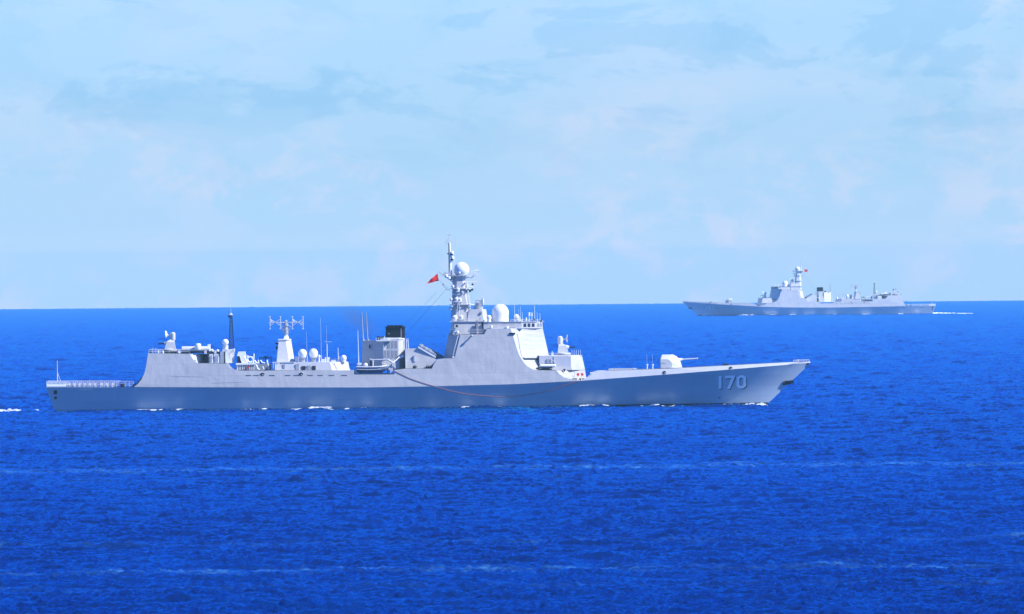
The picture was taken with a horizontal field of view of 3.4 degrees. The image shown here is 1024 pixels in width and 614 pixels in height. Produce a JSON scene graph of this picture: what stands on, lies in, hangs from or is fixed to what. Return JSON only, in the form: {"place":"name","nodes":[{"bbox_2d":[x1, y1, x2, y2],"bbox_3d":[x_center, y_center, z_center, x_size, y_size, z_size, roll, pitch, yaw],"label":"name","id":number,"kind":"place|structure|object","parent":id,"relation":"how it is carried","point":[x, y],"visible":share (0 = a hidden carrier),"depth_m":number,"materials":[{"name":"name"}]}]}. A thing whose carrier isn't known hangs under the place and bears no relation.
{"place":"outdoors","nodes":[
{"label":"outdoors","id":0,"kind":"place"},
{"bbox_2d":[46,237,810,411],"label":"destroyer","id":1,"kind":"object","parent":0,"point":[500,354],"visible":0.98,"depth_m":3470.98,"materials":[{"name":"paint"}]},
{"bbox_2d":[356,360,386,372],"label":"boat","id":2,"kind":"object","parent":1,"relation":"on","point":[365,368],"visible":1,"depth_m":3470.07,"materials":[{"name":"grey paint"}]},
{"bbox_2d":[427,273,438,283],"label":"flag","id":3,"kind":"object","parent":1,"relation":"attached to","point":[434,278],"visible":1,"depth_m":3478.00,"materials":[{"name":"red fabric"}]},
{"bbox_2d":[475,323,477,333],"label":"house door","id":4,"kind":"structure","parent":1,"relation":"in","point":[476,324],"depth_m":3473.06,"materials":[{"name":"grey metal"}]},
{"bbox_2d":[395,371,577,396],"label":"mooring rope","id":5,"kind":"object","parent":1,"relation":"hanging from","point":[483,395],"visible":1,"depth_m":3469.94,"materials":[{"name":"grey"}]},
{"bbox_2d":[0,0,1023,308],"label":"sky","id":6,"kind":"structure","parent":0,"point":[154,153],"materials":[{"name":"blue"}]},
{"bbox_2d":[0,300,1023,613],"bbox_3d":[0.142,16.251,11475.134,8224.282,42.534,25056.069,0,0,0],"label":"ocean","id":7,"kind":"structure","parent":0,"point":[868,464],"depth_m":2287.37,"materials":[{"name":"liquid"}]},
{"bbox_3d":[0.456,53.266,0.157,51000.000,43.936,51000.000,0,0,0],"label":"far water","id":8,"kind":"structure","parent":0,"visible":0},
{"bbox_2d":[0,402,765,410],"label":"foam","id":9,"kind":"object","parent":8,"relation":"on","point":[761,403],"visible":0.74,"depth_m":3470.45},
{"bbox_2d":[702,313,913,315],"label":"foam","id":10,"kind":"object","parent":8,"relation":"on","point":[754,314],"visible":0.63,"depth_m":10498.36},
{"bbox_2d":[683,258,935,315],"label":"destroyer","id":11,"kind":"object","parent":8,"relation":"on","point":[785,299],"visible":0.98,"depth_m":10496.85,"materials":[{"name":"white paint"}]}
]}

